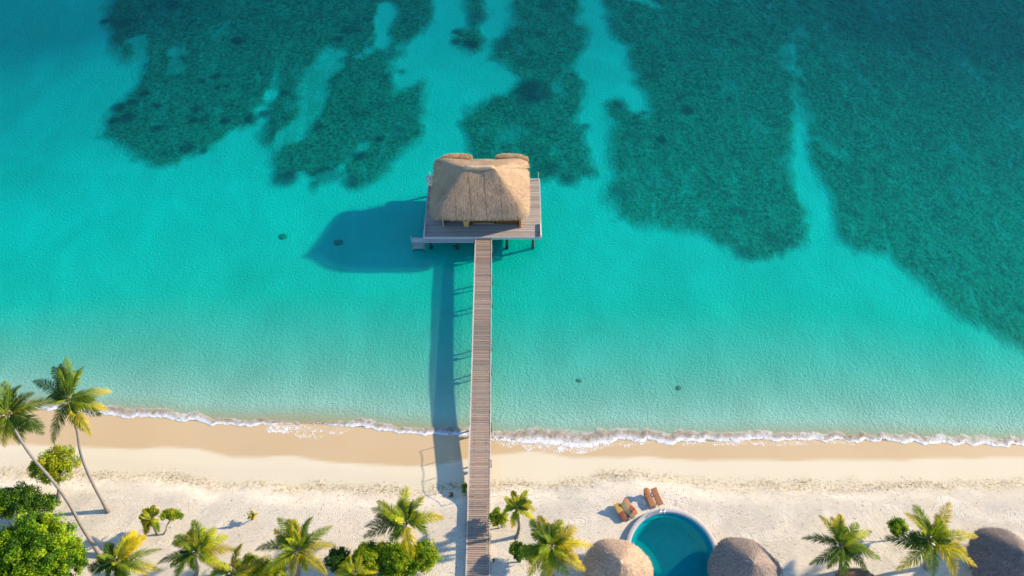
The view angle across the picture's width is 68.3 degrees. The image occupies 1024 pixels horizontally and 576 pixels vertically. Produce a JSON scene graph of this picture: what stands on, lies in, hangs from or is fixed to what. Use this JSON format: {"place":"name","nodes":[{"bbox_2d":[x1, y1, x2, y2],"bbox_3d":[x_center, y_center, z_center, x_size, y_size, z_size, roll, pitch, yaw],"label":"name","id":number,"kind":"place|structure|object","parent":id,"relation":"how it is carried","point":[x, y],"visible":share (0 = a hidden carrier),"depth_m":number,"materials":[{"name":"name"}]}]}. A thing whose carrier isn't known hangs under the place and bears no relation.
{"place":"outdoors","nodes":[
{"label":"outdoors","id":0,"kind":"place"},
{"bbox_2d":[0,61,1023,433],"bbox_3d":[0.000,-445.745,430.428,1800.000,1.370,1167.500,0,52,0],"label":"seabed","id":1,"kind":"structure","parent":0,"point":[190,285],"depth_m":80.38,"materials":[{"name":"teal sand"}]},
{"bbox_2d":[95,62,278,170],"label":"coral reef","id":2,"kind":"object","parent":1,"relation":"on","point":[203,128],"visible":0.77,"depth_m":99.15,"materials":[{"name":"coral"},{"name":"rock"}]},
{"bbox_2d":[279,233,287,239],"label":"underwater rock","id":3,"kind":"object","parent":1,"relation":"on","point":[283,236],"visible":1,"depth_m":86.28,"materials":[{"name":"teal stone"}]},
{"bbox_2d":[333,239,342,245],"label":"underwater rock","id":4,"kind":"object","parent":1,"relation":"on","point":[338,242],"visible":1,"depth_m":85.73,"materials":[{"name":"blue stone"}]},
{"bbox_2d":[255,61,430,193],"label":"coral reef","id":5,"kind":"object","parent":1,"relation":"on","point":[364,111],"visible":0.71,"depth_m":98.88,"materials":[{"name":"coral"},{"name":"rock"}]},
{"bbox_2d":[423,153,541,249],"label":"stilt hut","id":6,"kind":"object","parent":1,"relation":"on","point":[498,197],"visible":1,"depth_m":83.42,"materials":[{"name":"brown wood"}]},
{"bbox_2d":[463,220,468,227],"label":"hanging lamp","id":7,"kind":"object","parent":6,"relation":"hanging from","point":[466,224],"visible":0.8,"depth_m":83.16,"materials":[{"name":"wicker"}]},
{"bbox_2d":[473,220,518,223],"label":"door","id":8,"kind":"structure","parent":6,"relation":"in","point":[512,221],"depth_m":84.29,"materials":[{"name":"brown wood"}]},
{"bbox_2d":[455,69,601,189],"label":"coral reef","id":9,"kind":"object","parent":1,"relation":"on","point":[544,90],"visible":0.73,"depth_m":98.52,"materials":[{"name":"coral"},{"name":"rock"}]},
{"bbox_2d":[602,68,813,263],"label":"coral reef","id":10,"kind":"object","parent":1,"relation":"on","point":[631,206],"visible":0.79,"depth_m":94.18,"materials":[{"name":"coral"},{"name":"rock"}]},
{"bbox_2d":[796,86,1023,354],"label":"coral reef","id":11,"kind":"object","parent":1,"relation":"on","point":[943,277],"visible":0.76,"depth_m":89.60,"materials":[{"name":"coral"},{"name":"rock"}]},
{"bbox_2d":[0,398,1023,575],"bbox_3d":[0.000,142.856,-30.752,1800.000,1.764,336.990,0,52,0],"label":"beach","id":12,"kind":"structure","parent":0,"point":[141,456],"depth_m":67.19,"materials":[{"name":"beige sand"}]},
{"bbox_2d":[0,480,61,520],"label":"broadleaf tree","id":13,"kind":"object","parent":12,"relation":"on","point":[17,499],"visible":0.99,"depth_m":62.63,"materials":[{"name":"green plant"}]},
{"bbox_2d":[0,510,89,575],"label":"broadleaf tree","id":14,"kind":"object","parent":12,"relation":"on","point":[31,544],"visible":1,"depth_m":58.10,"materials":[{"name":"green plant"}]},
{"bbox_2d":[0,381,101,554],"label":"palm tree","id":15,"kind":"object","parent":12,"relation":"on","point":[16,421],"visible":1,"depth_m":59.03,"materials":[{"name":"green plant"}]},
{"bbox_2d":[26,444,81,501],"bbox_3d":[-38.719,15.750,64.815,4.233,4.490,4.002,-37,60,-25],"label":"broadleaf tree","id":16,"kind":"object","parent":12,"relation":"on","point":[54,464],"visible":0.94,"depth_m":63.66,"materials":[{"name":"green plant"}]},
{"bbox_2d":[32,357,112,513],"bbox_3d":[-34.911,11.699,63.348,5.702,11.833,8.968,-28,57,-20],"label":"palm tree","id":17,"kind":"object","parent":12,"relation":"on","point":[66,382],"visible":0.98,"depth_m":60.38,"materials":[{"name":"green plant"}]},
{"bbox_2d":[87,529,162,575],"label":"palm tree","id":18,"kind":"object","parent":12,"relation":"on","point":[107,559],"visible":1,"depth_m":59.10,"materials":[{"name":"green plant"}]},
{"bbox_2d":[138,505,160,535],"bbox_3d":[-30.023,19.391,62.765,2.064,3.196,2.069,0,52,0],"label":"palm tree","id":19,"kind":"object","parent":12,"relation":"on","point":[146,517],"visible":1,"depth_m":62.30,"materials":[{"name":"green plant"}]},
{"bbox_2d":[158,507,184,534],"bbox_3d":[-28.453,19.325,63.251,2.424,2.444,1.393,-14,53,-11],"label":"shrub","id":20,"kind":"object","parent":12,"relation":"on","point":[173,514],"visible":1,"depth_m":62.54,"materials":[{"name":"green plant"}]},
{"bbox_2d":[157,519,235,575],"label":"palm tree","id":21,"kind":"object","parent":12,"relation":"on","point":[196,540],"visible":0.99,"depth_m":59.56,"materials":[{"name":"green plant"}]},
{"bbox_2d":[210,543,265,575],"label":"palm tree","id":22,"kind":"object","parent":12,"relation":"on","point":[240,567],"visible":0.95,"depth_m":59.33,"materials":[{"name":"green plant"}]},
{"bbox_2d":[247,510,257,519],"bbox_3d":[-21.964,19.289,64.047,0.780,1.381,0.784,12,53,9],"label":"palm tree","id":23,"kind":"object","parent":12,"relation":"on","point":[252,515],"visible":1,"depth_m":63.83,"materials":[{"name":"yellow plant"}]},
{"bbox_2d":[241,552,288,575],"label":"shrub","id":24,"kind":"object","parent":12,"relation":"on","point":[259,571],"visible":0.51,"depth_m":60.21,"materials":[{"name":"green plant"}]},
{"bbox_2d":[255,516,336,575],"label":"palm tree","id":25,"kind":"object","parent":12,"relation":"on","point":[291,539],"visible":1,"depth_m":59.43,"materials":[{"name":"green plant"}]},
{"bbox_2d":[323,546,352,573],"bbox_3d":[-14.137,22.130,61.304,2.458,2.049,2.260,0,52,0],"label":"shrub","id":26,"kind":"object","parent":12,"relation":"on","point":[339,555],"visible":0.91,"depth_m":60.85,"materials":[{"name":"green plant"}]},
{"bbox_2d":[335,553,377,575],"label":"palm tree","id":27,"kind":"object","parent":12,"relation":"on","point":[347,566],"visible":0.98,"depth_m":59.74,"materials":[{"name":"green plant"}]},
{"bbox_2d":[342,538,391,575],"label":"shrub","id":28,"kind":"object","parent":12,"relation":"on","point":[371,551],"visible":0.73,"depth_m":60.53,"materials":[{"name":"green plant"}]},
{"bbox_2d":[376,540,423,575],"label":"shrub","id":29,"kind":"object","parent":12,"relation":"on","point":[398,562],"visible":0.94,"depth_m":60.22,"materials":[{"name":"green plant"}]},
{"bbox_2d":[363,486,443,561],"bbox_3d":[-9.143,19.190,61.546,5.497,5.304,5.647,34,59,24],"label":"palm tree","id":30,"kind":"object","parent":12,"relation":"on","point":[404,514],"visible":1,"depth_m":60.57,"materials":[{"name":"green plant"}]},
{"bbox_2d":[412,538,443,574],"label":"shrub","id":31,"kind":"object","parent":12,"relation":"on","point":[428,557],"visible":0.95,"depth_m":60.64,"materials":[{"name":"green plant"}]},
{"bbox_2d":[461,482,466,495],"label":"shrub","id":32,"kind":"object","parent":12,"relation":"on","point":[464,487],"visible":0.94,"depth_m":66.00,"materials":[{"name":"green plant"}]},
{"bbox_2d":[488,506,508,528],"bbox_3d":[-1.143,19.399,63.402,1.842,2.062,1.791,0,52,0],"label":"shrub","id":33,"kind":"object","parent":12,"relation":"on","point":[496,518],"visible":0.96,"depth_m":62.82,"materials":[{"name":"green plant"}]},
{"bbox_2d":[1,462,1020,496],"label":"seaweed","id":34,"kind":"object","parent":12,"relation":"on","point":[549,485],"visible":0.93,"depth_m":67.25,"materials":[{"name":"plant"}]},
{"bbox_2d":[0,473,1021,574],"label":"beach litter","id":35,"kind":"object","parent":12,"relation":"on","point":[503,503],"visible":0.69,"depth_m":65.27,"materials":[{"name":"brown"}]},
{"bbox_2d":[502,490,534,539],"bbox_3d":[0.584,18.618,62.495,2.914,4.601,2.953,0,52,0],"label":"palm tree","id":36,"kind":"object","parent":12,"relation":"on","point":[523,505],"visible":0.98,"depth_m":61.49,"materials":[{"name":"green plant"}]},
{"bbox_2d":[508,539,536,564],"bbox_3d":[1.045,21.691,61.628,2.747,2.070,1.779,5,52,4],"label":"shrub","id":37,"kind":"object","parent":12,"relation":"on","point":[516,549],"visible":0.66,"depth_m":61.11,"materials":[{"name":"green plant"}]},
{"bbox_2d":[517,515,592,575],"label":"palm tree","id":38,"kind":"object","parent":12,"relation":"on","point":[544,535],"visible":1,"depth_m":58.80,"materials":[{"name":"green plant"}]},
{"bbox_2d":[581,538,653,575],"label":"thatch umbrella","id":39,"kind":"object","parent":12,"relation":"on","point":[610,557],"visible":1,"depth_m":59.75,"materials":[{"name":"beige plant"}]},
{"bbox_2d":[614,502,626,521],"bbox_3d":[9.278,19.137,64.415,0.580,0.655,1.500,-23,56,-17],"label":"sun lounger","id":40,"kind":"object","parent":12,"relation":"on","point":[620,511],"visible":1,"depth_m":64.38,"materials":[{"name":"yellow fabric"}]},
{"bbox_2d":[621,501,634,519],"bbox_3d":[9.884,19.013,64.482,0.540,0.712,1.500,-30,58,-21],"label":"sun lounger","id":41,"kind":"object","parent":12,"relation":"on","point":[626,510],"visible":1,"depth_m":64.51,"materials":[{"name":"grey fabric"}]},
{"bbox_2d":[623,498,637,515],"bbox_3d":[10.134,18.765,64.677,0.540,0.712,1.500,-33,59,-23],"label":"sun lounger","id":42,"kind":"object","parent":12,"relation":"on","point":[631,507],"visible":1,"depth_m":64.69,"materials":[{"name":"orange fabric"}]},
{"bbox_2d":[643,488,655,506],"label":"sun lounger","id":43,"kind":"object","parent":12,"relation":"on","point":[648,497],"visible":1,"depth_m":65.08,"materials":[{"name":"orange fabric"}]},
{"bbox_2d":[651,487,663,505],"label":"sun lounger","id":44,"kind":"object","parent":12,"relation":"on","point":[657,497],"visible":1,"depth_m":65.21,"materials":[{"name":"orange fabric"}]},
{"bbox_2d":[626,508,716,575],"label":"pool","id":45,"kind":"structure","parent":12,"relation":"on","point":[672,542],"depth_m":64.20,"materials":[{"name":"liquid"}]},
{"bbox_2d":[707,536,783,575],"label":"thatch umbrella","id":46,"kind":"object","parent":12,"relation":"on","point":[734,556],"visible":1,"depth_m":59.75,"materials":[{"name":"brown plant"}]},
{"bbox_2d":[802,514,880,575],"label":"palm tree","id":47,"kind":"object","parent":12,"relation":"on","point":[846,550],"visible":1,"depth_m":59.34,"materials":[{"name":"green plant"}]},
{"bbox_2d":[833,567,873,575],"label":"thatch umbrella","id":48,"kind":"object","parent":12,"relation":"on","point":[854,571],"visible":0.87,"depth_m":59.77,"materials":[{"name":"brown plant"}]},
{"bbox_2d":[886,516,909,536],"bbox_3d":[31.892,20.039,62.784,1.811,2.277,1.699,-30,58,-21],"label":"shrub","id":49,"kind":"object","parent":12,"relation":"on","point":[897,525],"visible":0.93,"depth_m":62.21,"materials":[{"name":"green plant"}]},
{"bbox_2d":[885,500,978,575],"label":"palm tree","id":50,"kind":"object","parent":12,"relation":"on","point":[938,531],"visible":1,"depth_m":59.15,"materials":[{"name":"green plant"}]},
{"bbox_2d":[966,526,1023,575],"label":"thatch umbrella","id":51,"kind":"object","parent":12,"relation":"on","point":[993,551],"visible":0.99,"depth_m":59.92,"materials":[{"name":"brown plant"}]},
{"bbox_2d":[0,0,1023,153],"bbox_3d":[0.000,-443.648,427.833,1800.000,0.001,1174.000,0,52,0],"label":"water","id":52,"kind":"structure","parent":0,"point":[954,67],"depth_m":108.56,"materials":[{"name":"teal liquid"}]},
{"bbox_2d":[263,424,349,438],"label":"foam","id":53,"kind":"object","parent":52,"relation":"on","point":[280,430],"visible":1,"depth_m":70.71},
{"bbox_2d":[411,238,425,252],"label":"water stairs","id":54,"kind":"structure","parent":52,"relation":"in","point":[418,242],"depth_m":84.20,"materials":[{"name":"grey wood"}]},
{"bbox_2d":[465,239,492,575],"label":"pier","id":55,"kind":"structure","parent":52,"relation":"in","point":[479,471],"depth_m":69.71,"materials":[{"name":"brown wood"}]},
{"bbox_2d":[3,399,1023,447],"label":"foam","id":56,"kind":"object","parent":52,"relation":"on","point":[538,436],"visible":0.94,"depth_m":70.44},
{"bbox_2d":[496,438,848,453],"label":"foam","id":57,"kind":"object","parent":52,"relation":"on","point":[561,450],"visible":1,"depth_m":69.84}
]}

